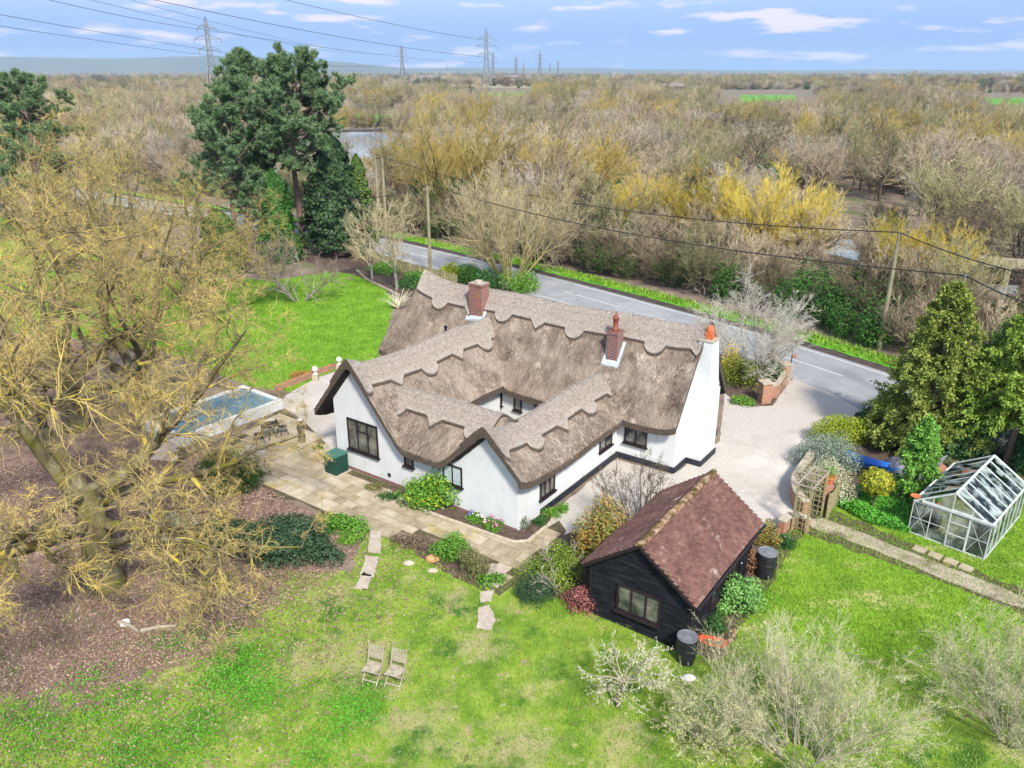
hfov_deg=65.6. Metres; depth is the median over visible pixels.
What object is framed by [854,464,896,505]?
topiary ball
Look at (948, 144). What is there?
bare tree
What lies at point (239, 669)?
weeds
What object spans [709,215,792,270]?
scrub bush
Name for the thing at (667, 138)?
scrub bush
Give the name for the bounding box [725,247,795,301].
hedge bush
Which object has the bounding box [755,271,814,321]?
evergreen bush
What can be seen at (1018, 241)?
bare tree
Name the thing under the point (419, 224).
evergreen bush
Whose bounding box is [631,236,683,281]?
scrub bush
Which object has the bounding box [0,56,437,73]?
hills
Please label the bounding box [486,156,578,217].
scrub bush
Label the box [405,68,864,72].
hills
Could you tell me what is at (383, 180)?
utility pole
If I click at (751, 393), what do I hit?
flower bed
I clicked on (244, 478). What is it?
shrub
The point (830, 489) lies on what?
brick pier
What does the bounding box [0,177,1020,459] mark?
road
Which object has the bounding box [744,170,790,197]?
scrub bush
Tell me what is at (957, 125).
bare tree
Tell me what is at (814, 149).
scrub bush
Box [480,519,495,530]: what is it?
flowering plant
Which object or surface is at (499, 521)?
flowering plant
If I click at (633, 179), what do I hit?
willow tree
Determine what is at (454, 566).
lawn bed soil
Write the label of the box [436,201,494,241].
hedge bush
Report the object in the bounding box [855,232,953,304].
scrub bush
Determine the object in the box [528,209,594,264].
scrub bush
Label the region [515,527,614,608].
shrub bed soil
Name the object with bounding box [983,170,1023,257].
scrub bush
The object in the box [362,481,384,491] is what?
shrub
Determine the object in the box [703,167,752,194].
scrub bush
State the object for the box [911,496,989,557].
greenhouse floor
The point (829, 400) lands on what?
drive mouth
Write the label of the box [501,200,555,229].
scrub bush
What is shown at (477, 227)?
hedge bush
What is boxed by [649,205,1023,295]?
river
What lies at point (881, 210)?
hedge bush
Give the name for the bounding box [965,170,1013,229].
bare tree
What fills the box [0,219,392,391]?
back lawn
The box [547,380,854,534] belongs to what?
gravel drive
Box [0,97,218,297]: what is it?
oak tree
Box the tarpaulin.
[884,456,922,480]
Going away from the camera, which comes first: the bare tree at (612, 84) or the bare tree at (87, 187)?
the bare tree at (87, 187)
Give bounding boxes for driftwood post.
[296,417,305,442]
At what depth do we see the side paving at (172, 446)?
38.11 m
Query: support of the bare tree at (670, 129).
on the ground at (856, 199)
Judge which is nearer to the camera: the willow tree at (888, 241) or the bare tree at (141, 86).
the willow tree at (888, 241)
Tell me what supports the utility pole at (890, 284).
on the ground at (856, 199)
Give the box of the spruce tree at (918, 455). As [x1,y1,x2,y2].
[887,413,944,509]
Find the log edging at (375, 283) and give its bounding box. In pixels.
[356,269,401,296]
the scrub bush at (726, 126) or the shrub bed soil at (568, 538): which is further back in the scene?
the scrub bush at (726, 126)
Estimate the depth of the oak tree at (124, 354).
37.38 m
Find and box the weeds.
[0,583,796,767]
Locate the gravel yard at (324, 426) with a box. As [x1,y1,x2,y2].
[283,371,336,448]
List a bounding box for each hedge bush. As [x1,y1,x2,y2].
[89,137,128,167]
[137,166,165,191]
[146,172,171,193]
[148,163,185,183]
[281,172,304,196]
[289,181,311,205]
[371,190,382,211]
[375,194,425,228]
[376,202,393,227]
[380,182,416,202]
[418,194,468,229]
[425,210,467,239]
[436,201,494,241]
[440,181,510,212]
[447,200,495,225]
[457,213,504,243]
[487,215,532,252]
[531,207,589,251]
[559,218,612,252]
[564,225,622,269]
[581,228,641,273]
[588,182,638,225]
[602,243,645,279]
[603,137,662,181]
[634,213,700,254]
[642,247,702,287]
[660,226,749,283]
[669,162,737,211]
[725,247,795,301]
[728,268,788,307]
[794,217,852,254]
[807,232,902,301]
[816,266,886,321]
[839,248,946,324]
[858,199,919,237]
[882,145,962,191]
[961,258,1023,335]
[973,300,1008,346]
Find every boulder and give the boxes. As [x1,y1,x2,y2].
[403,560,414,565]
[426,554,439,562]
[427,568,438,572]
[683,674,695,681]
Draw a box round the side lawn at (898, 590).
[729,488,1023,693]
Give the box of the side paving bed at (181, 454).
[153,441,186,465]
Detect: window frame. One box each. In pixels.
[346,417,379,460]
[402,457,414,469]
[442,464,463,490]
[500,393,502,407]
[512,398,522,413]
[539,475,556,502]
[598,433,613,454]
[613,583,661,630]
[622,427,647,449]
[708,579,719,610]
[727,555,738,586]
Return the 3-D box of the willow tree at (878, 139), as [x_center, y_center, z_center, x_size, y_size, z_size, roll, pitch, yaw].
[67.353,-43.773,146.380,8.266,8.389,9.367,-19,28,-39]
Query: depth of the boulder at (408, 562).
29.37 m
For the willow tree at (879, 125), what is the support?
on the ground at (856, 199)
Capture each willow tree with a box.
[361,142,414,196]
[373,89,528,219]
[393,139,442,187]
[403,161,444,193]
[404,129,470,177]
[427,136,500,192]
[471,169,522,208]
[473,158,510,182]
[484,179,532,214]
[508,124,592,209]
[521,154,588,205]
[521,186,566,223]
[538,127,627,211]
[577,137,640,204]
[605,171,678,225]
[617,164,684,208]
[643,150,751,232]
[703,147,802,258]
[751,166,851,263]
[792,104,852,140]
[852,111,892,135]
[857,205,954,285]
[860,122,900,147]
[870,114,917,137]
[888,119,938,139]
[888,122,937,143]
[897,217,1004,288]
[935,122,986,140]
[946,112,1009,153]
[958,132,999,153]
[983,122,1023,157]
[990,127,1023,155]
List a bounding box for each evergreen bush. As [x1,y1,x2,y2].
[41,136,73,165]
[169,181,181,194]
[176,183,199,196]
[285,178,299,207]
[380,190,402,215]
[397,189,424,226]
[400,183,425,205]
[422,211,447,236]
[492,201,530,248]
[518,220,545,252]
[528,226,559,261]
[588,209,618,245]
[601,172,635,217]
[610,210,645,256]
[707,254,755,303]
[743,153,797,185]
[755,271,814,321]
[778,255,853,317]
[801,272,853,328]
[817,297,868,338]
[849,299,909,349]
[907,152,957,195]
[974,315,1011,372]
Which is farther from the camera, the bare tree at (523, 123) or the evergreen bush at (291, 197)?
the bare tree at (523, 123)
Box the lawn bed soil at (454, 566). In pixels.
[394,536,486,590]
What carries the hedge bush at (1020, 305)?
on the ground at (856, 199)
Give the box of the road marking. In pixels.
[255,228,1004,451]
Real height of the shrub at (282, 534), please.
1.477 m
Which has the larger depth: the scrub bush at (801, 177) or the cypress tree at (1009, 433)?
the scrub bush at (801, 177)
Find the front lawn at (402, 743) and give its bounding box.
[0,507,1023,767]
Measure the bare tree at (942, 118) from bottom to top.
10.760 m
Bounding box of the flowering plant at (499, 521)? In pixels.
[494,517,504,525]
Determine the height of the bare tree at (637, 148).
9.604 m
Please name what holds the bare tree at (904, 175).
on the ground at (856, 199)
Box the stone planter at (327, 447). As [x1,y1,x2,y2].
[305,443,331,456]
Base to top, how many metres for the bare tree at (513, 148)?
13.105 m
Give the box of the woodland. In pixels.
[0,73,1023,151]
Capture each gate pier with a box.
[757,379,774,403]
[778,361,792,383]
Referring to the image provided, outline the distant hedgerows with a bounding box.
[9,70,1023,86]
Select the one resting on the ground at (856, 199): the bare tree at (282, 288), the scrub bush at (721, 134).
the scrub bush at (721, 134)
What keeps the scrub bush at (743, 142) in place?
on the ground at (856, 199)
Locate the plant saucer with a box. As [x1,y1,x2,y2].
[910,493,920,498]
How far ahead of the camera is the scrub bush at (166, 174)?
114.57 m
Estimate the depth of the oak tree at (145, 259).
57.12 m
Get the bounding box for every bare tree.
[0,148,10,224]
[17,151,138,222]
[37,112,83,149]
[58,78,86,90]
[66,109,152,231]
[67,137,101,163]
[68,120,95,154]
[84,124,154,172]
[110,74,161,96]
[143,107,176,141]
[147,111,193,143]
[242,230,356,304]
[339,199,409,278]
[342,186,419,288]
[345,149,373,174]
[350,157,379,180]
[351,118,425,162]
[365,138,409,165]
[366,144,435,193]
[372,87,391,131]
[374,132,400,188]
[388,107,425,144]
[391,132,424,176]
[400,141,434,184]
[424,106,540,171]
[428,137,609,282]
[459,127,491,165]
[464,108,531,177]
[472,106,510,145]
[493,114,604,222]
[503,134,571,176]
[505,121,603,163]
[510,111,541,131]
[512,96,579,129]
[527,102,580,144]
[544,116,620,155]
[545,119,586,141]
[546,80,572,107]
[555,159,617,210]
[557,75,581,103]
[577,155,615,223]
[590,110,657,145]
[592,163,689,221]
[595,130,629,174]
[603,110,695,171]
[604,76,619,97]
[609,118,627,144]
[619,101,697,141]
[620,129,651,162]
[630,142,697,179]
[631,132,700,175]
[664,121,687,142]
[685,259,820,388]
[697,118,787,175]
[719,103,790,178]
[764,108,792,162]
[789,134,877,193]
[796,111,889,145]
[814,101,851,138]
[827,98,871,137]
[838,140,898,189]
[841,111,871,185]
[850,137,913,200]
[855,124,939,198]
[859,100,904,144]
[861,77,902,99]
[866,130,924,159]
[867,109,918,200]
[873,70,926,100]
[890,132,940,195]
[891,127,1023,230]
[901,125,1023,217]
[901,150,948,204]
[915,109,948,133]
[920,128,996,159]
[923,163,976,243]
[924,79,973,106]
[925,117,989,157]
[952,117,964,137]
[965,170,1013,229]
[973,95,1023,142]
[997,124,1023,171]
[1017,195,1022,246]
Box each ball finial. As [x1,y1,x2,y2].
[312,366,317,374]
[336,357,341,364]
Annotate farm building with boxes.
[410,75,431,79]
[503,75,517,79]
[659,83,684,90]
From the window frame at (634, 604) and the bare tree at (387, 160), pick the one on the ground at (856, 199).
the bare tree at (387, 160)
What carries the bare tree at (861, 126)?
on the ground at (856, 199)
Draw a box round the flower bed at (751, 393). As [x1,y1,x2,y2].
[719,354,777,405]
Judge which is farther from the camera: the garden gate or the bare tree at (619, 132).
the bare tree at (619, 132)
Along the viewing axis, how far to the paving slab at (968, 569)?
29.16 m
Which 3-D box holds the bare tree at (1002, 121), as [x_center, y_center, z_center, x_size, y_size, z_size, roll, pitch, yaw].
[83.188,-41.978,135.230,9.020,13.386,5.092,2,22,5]
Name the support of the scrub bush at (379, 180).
on the ground at (856, 199)
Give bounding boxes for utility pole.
[367,154,380,230]
[380,154,389,230]
[423,185,431,268]
[876,232,900,350]
[962,275,967,286]
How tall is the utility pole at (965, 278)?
7.840 m
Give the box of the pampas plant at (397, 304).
[380,288,409,308]
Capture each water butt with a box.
[675,629,698,666]
[756,546,777,579]
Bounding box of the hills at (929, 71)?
[759,69,1023,72]
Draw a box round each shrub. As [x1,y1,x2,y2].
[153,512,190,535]
[191,446,271,498]
[195,518,269,550]
[213,511,346,570]
[289,369,309,377]
[313,511,370,536]
[335,529,365,545]
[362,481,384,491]
[365,262,407,275]
[376,491,401,501]
[388,530,436,550]
[392,275,419,290]
[394,467,459,514]
[402,269,437,277]
[427,530,472,563]
[439,261,460,279]
[456,262,480,284]
[457,543,497,580]
[472,264,506,288]
[475,572,507,587]
[498,268,542,294]
[513,569,557,609]
[514,537,586,597]
[519,515,530,529]
[530,515,549,527]
[541,507,561,520]
[552,502,569,513]
[561,585,596,616]
[570,492,633,566]
[702,611,727,636]
[715,572,767,619]
[720,352,765,389]
[721,343,738,379]
[729,394,756,406]
[746,549,757,574]
[751,354,789,383]
[754,518,782,549]
[772,532,798,550]
[788,430,865,477]
[794,455,860,504]
[805,413,872,449]
[851,400,884,439]
[931,407,990,465]
[960,418,1010,457]
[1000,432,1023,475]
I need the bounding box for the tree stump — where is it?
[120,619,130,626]
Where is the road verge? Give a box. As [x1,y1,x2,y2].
[66,184,893,368]
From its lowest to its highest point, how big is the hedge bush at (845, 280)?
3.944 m
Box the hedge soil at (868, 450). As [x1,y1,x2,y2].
[801,408,1023,501]
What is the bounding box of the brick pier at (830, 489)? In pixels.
[817,481,833,508]
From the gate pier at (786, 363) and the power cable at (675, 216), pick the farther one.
the power cable at (675, 216)
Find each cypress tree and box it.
[860,281,997,458]
[938,310,1023,466]
[998,380,1023,440]
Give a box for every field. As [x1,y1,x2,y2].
[355,114,389,122]
[422,85,531,87]
[482,91,524,96]
[739,95,796,101]
[984,98,1023,104]
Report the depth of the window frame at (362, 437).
35.36 m
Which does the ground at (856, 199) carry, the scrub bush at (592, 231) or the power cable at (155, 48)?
the scrub bush at (592, 231)
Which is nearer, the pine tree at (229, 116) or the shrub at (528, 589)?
the shrub at (528, 589)
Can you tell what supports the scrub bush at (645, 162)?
on the ground at (856, 199)
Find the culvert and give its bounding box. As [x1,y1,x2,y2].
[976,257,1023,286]
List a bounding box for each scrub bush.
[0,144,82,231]
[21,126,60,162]
[57,125,116,162]
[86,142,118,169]
[98,120,162,163]
[101,120,169,175]
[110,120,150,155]
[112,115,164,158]
[130,124,206,170]
[135,144,167,174]
[151,145,207,177]
[155,121,203,166]
[156,131,206,165]
[157,161,205,195]
[165,120,219,161]
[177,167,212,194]
[274,151,300,182]
[277,161,309,193]
[287,166,308,190]
[298,129,356,177]
[367,169,393,196]
[368,176,396,195]
[369,129,417,190]
[369,178,402,203]
[389,188,444,233]
[395,184,448,226]
[398,122,452,140]
[402,161,465,210]
[406,126,468,164]
[407,128,471,146]
[428,119,483,151]
[454,117,526,151]
[461,188,511,229]
[481,183,542,224]
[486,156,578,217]
[489,153,522,179]
[496,187,571,232]
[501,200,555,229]
[503,124,556,140]
[503,128,582,176]
[511,135,608,177]
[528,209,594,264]
[544,124,605,156]
[544,191,592,232]
[563,123,624,152]
[582,180,671,230]
[582,209,632,247]
[588,122,639,142]
[600,203,674,271]
[608,163,641,190]
[618,135,697,196]
[621,120,687,147]
[622,143,670,187]
[627,120,701,150]
[627,223,689,277]
[631,191,713,243]
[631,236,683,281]
[635,195,676,228]
[639,136,676,178]
[639,142,684,179]
[651,115,707,148]
[662,142,725,195]
[664,112,727,151]
[664,222,739,293]
[675,211,752,252]
[676,180,795,256]
[677,129,749,181]
[684,188,783,245]
[689,130,737,149]
[692,144,741,172]
[692,216,792,289]
[693,131,759,172]
[699,159,751,183]
[700,176,776,213]
[701,116,768,168]
[702,123,735,146]
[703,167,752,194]
[703,181,763,202]
[705,159,782,191]
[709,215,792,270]
[722,124,782,172]
[730,130,804,180]
[733,163,847,252]
[735,130,773,164]
[737,124,795,138]
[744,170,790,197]
[747,167,803,199]
[753,180,863,265]
[761,237,831,286]
[766,123,801,142]
[769,156,804,184]
[772,133,847,184]
[772,158,811,185]
[776,123,840,152]
[780,127,851,175]
[781,139,852,191]
[784,177,847,216]
[788,130,854,189]
[797,118,874,181]
[811,117,871,138]
[835,200,935,262]
[842,120,918,194]
[842,150,870,178]
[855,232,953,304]
[859,151,916,187]
[874,286,936,352]
[893,250,1004,331]
[895,133,952,159]
[900,171,962,213]
[901,139,1019,241]
[907,230,1022,306]
[909,290,1022,346]
[921,123,1008,160]
[926,137,1011,171]
[926,155,1005,196]
[928,160,1023,217]
[928,186,1022,251]
[959,160,1023,237]
[960,145,1005,168]
[962,144,1023,221]
[964,136,1011,159]
[972,113,1023,143]
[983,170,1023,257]
[1001,143,1023,159]
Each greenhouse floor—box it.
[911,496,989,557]
[934,506,980,548]
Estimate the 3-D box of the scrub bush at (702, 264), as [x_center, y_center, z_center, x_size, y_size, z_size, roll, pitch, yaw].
[15.396,-10.381,64.722,6.150,6.002,6.819,5,22,13]
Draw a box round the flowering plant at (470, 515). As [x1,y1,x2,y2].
[464,509,479,520]
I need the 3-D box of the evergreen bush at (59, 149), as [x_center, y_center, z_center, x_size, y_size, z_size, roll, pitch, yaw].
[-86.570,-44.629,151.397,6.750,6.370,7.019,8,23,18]
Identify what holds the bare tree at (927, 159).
on the ground at (856, 199)
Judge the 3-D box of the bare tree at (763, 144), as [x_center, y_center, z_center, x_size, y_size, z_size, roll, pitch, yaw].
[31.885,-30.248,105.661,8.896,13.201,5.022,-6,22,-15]
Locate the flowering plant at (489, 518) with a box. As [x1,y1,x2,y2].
[485,514,495,524]
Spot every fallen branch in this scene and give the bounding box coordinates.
[117,620,139,631]
[140,624,176,632]
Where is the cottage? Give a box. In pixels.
[314,269,725,530]
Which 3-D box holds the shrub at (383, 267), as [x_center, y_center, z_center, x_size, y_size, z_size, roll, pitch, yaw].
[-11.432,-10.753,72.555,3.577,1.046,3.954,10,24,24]
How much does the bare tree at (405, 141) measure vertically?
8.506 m
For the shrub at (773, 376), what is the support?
on the flower bed at (751, 393)
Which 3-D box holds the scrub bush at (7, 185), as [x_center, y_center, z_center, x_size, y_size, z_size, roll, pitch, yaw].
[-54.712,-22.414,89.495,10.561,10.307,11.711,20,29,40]
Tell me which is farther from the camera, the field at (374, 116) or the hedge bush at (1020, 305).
the field at (374, 116)
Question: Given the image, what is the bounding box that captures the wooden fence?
[347,244,456,282]
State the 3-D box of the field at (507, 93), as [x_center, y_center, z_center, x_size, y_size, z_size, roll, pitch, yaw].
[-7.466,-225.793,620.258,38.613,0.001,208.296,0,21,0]
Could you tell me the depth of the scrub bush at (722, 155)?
117.56 m
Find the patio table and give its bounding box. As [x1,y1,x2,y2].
[261,421,278,440]
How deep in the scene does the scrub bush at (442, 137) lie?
119.79 m
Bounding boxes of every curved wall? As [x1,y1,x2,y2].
[771,371,786,398]
[777,512,811,534]
[790,441,821,513]
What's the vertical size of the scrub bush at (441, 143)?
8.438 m
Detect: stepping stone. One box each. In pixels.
[354,572,370,588]
[360,555,378,576]
[368,530,380,552]
[476,605,495,629]
[480,590,493,601]
[483,563,507,587]
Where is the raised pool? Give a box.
[145,385,283,446]
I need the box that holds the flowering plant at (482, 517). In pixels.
[476,514,489,524]
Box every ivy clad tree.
[245,126,271,222]
[255,168,308,265]
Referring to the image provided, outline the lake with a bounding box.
[275,132,408,184]
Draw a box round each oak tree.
[0,94,221,434]
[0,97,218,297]
[0,112,337,665]
[0,120,312,482]
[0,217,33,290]
[1,97,274,313]
[79,143,302,328]
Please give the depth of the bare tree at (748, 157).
116.94 m
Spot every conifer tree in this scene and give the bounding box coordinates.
[295,131,375,255]
[344,153,382,244]
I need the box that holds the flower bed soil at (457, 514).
[390,485,551,539]
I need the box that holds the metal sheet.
[936,455,946,467]
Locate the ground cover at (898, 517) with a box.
[836,483,916,531]
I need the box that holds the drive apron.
[813,382,867,409]
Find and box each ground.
[0,73,1023,650]
[0,336,314,620]
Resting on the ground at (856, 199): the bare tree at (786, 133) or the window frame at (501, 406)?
the bare tree at (786, 133)
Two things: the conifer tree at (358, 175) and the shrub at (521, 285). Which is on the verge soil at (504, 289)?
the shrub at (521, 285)
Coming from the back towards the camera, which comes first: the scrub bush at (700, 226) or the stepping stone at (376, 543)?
the scrub bush at (700, 226)
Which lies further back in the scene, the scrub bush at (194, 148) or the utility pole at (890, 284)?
the scrub bush at (194, 148)
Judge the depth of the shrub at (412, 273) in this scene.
69.34 m
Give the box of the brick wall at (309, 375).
[274,363,339,391]
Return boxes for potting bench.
[923,486,960,519]
[974,503,1010,542]
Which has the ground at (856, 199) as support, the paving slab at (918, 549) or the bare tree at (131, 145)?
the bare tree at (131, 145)
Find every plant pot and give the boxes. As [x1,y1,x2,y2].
[821,464,835,484]
[931,497,942,504]
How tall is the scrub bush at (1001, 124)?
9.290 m
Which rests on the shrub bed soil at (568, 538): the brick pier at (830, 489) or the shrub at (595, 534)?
the shrub at (595, 534)
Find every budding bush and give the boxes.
[646,666,789,767]
[650,599,953,767]
[888,582,1023,767]
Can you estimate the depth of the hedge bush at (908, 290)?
55.17 m
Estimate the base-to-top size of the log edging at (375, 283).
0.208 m
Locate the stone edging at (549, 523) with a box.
[387,489,553,542]
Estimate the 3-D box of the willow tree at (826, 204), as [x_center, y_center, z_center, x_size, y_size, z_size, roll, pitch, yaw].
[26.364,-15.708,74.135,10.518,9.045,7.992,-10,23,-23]
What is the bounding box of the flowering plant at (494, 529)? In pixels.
[489,520,502,532]
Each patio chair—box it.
[254,423,264,443]
[275,419,288,434]
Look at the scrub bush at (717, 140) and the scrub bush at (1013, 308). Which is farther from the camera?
the scrub bush at (717, 140)
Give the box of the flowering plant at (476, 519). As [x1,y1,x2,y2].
[469,513,481,524]
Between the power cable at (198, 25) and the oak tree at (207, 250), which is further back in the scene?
the power cable at (198, 25)
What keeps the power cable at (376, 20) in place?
attached to the electricity pylon at (485, 37)
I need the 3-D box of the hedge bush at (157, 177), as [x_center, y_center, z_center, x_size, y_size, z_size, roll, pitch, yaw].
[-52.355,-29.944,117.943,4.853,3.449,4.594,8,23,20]
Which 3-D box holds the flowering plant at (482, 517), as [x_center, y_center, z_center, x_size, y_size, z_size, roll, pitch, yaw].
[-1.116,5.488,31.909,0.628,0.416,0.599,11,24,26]
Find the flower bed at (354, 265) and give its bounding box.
[301,250,466,302]
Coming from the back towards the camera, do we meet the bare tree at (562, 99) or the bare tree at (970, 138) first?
the bare tree at (562, 99)
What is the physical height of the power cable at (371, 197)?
0.658 m
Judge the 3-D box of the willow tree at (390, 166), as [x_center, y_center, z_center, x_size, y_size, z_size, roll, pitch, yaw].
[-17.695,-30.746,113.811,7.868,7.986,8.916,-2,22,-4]
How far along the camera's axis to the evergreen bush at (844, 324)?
54.51 m
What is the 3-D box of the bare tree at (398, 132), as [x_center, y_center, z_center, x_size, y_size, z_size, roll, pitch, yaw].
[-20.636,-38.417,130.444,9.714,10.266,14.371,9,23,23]
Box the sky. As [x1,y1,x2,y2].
[0,0,1023,69]
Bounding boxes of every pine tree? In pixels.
[0,66,86,243]
[167,101,285,254]
[186,44,297,241]
[233,40,358,251]
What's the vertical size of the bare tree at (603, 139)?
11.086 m
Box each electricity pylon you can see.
[194,16,221,86]
[396,45,407,77]
[477,29,496,91]
[490,55,495,80]
[513,57,519,74]
[535,53,544,76]
[556,61,559,76]
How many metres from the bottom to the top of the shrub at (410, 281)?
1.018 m
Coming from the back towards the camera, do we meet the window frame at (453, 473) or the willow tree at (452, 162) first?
the willow tree at (452, 162)
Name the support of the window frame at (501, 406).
in the cottage
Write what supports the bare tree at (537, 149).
on the ground at (856, 199)
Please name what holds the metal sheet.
on the hedge soil at (868, 450)
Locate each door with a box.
[738,541,749,580]
[922,500,996,552]
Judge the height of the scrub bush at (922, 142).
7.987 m
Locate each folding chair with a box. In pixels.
[361,643,384,686]
[384,646,407,690]
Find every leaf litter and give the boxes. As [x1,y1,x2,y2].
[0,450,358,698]
[0,534,521,767]
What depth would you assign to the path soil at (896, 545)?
30.35 m
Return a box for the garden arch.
[791,466,829,535]
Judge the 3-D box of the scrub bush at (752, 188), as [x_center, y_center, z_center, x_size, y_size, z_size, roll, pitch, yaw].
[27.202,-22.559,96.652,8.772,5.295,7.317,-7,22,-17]
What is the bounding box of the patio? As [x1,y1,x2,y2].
[225,413,560,586]
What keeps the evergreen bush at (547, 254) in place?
on the ground at (856, 199)
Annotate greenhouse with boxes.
[907,455,1023,559]
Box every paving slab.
[912,545,927,553]
[927,551,942,559]
[943,557,958,565]
[958,563,973,572]
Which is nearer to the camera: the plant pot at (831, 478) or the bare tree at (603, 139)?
the plant pot at (831, 478)
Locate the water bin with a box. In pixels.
[926,511,942,528]
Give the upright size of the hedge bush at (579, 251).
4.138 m
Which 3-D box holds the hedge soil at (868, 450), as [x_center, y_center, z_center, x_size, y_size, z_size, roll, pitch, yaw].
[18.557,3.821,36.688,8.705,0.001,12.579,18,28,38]
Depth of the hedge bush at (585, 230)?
76.34 m
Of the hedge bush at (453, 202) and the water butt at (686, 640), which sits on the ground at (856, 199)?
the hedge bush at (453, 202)
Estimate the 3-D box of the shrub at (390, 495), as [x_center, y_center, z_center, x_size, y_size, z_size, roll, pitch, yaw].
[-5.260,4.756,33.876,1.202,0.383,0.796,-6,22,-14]
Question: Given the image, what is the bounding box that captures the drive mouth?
[792,379,868,413]
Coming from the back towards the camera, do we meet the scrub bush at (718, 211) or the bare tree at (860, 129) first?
the bare tree at (860, 129)
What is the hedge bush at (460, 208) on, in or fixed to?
on the ground at (856, 199)
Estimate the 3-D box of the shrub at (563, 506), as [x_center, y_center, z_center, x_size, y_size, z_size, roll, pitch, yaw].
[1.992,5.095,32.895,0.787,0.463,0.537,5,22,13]
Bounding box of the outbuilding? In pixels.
[581,469,765,648]
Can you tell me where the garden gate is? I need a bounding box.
[825,481,839,518]
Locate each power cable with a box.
[0,14,403,66]
[2,26,395,66]
[50,0,203,29]
[92,0,389,53]
[132,0,399,53]
[156,0,480,56]
[209,30,508,61]
[288,0,481,39]
[315,184,426,198]
[375,154,898,232]
[427,184,964,275]
[900,232,1023,273]
[967,276,1023,302]
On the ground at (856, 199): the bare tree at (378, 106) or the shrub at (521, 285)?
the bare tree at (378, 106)
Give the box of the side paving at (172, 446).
[150,442,180,461]
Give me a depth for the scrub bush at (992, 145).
124.03 m
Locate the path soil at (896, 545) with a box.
[808,511,1023,614]
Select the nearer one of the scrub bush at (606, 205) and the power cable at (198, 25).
the scrub bush at (606, 205)
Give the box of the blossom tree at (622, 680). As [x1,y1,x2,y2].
[577,629,685,713]
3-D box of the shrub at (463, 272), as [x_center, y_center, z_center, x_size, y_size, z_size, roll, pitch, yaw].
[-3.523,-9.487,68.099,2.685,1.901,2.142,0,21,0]
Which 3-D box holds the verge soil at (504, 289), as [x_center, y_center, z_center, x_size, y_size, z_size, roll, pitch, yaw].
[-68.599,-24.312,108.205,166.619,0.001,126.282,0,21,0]
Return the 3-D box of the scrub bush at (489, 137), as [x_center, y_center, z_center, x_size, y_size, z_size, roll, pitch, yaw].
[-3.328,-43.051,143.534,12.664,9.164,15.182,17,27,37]
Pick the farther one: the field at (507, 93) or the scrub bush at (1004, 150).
the field at (507, 93)
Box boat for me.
[846,450,899,473]
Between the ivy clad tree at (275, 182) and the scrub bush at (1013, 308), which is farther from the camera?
the ivy clad tree at (275, 182)
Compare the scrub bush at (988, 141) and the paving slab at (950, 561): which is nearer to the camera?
the paving slab at (950, 561)
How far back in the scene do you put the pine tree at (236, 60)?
78.82 m
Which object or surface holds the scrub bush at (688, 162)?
on the ground at (856, 199)
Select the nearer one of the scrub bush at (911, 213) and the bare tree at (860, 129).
the scrub bush at (911, 213)
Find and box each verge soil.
[16,188,531,295]
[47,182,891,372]
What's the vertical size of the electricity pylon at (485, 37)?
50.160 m
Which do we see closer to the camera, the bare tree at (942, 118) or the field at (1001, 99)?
the bare tree at (942, 118)
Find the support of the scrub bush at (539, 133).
on the ground at (856, 199)
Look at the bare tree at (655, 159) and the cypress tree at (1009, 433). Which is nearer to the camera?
the cypress tree at (1009, 433)
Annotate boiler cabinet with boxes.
[323,447,351,477]
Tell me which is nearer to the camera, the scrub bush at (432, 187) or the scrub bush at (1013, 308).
the scrub bush at (1013, 308)
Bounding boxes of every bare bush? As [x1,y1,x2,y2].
[532,530,582,594]
[582,440,673,520]
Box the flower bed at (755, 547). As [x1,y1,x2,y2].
[697,529,802,660]
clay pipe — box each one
[719,638,733,643]
[731,628,736,639]
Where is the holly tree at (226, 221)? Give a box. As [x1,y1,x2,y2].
[199,209,253,276]

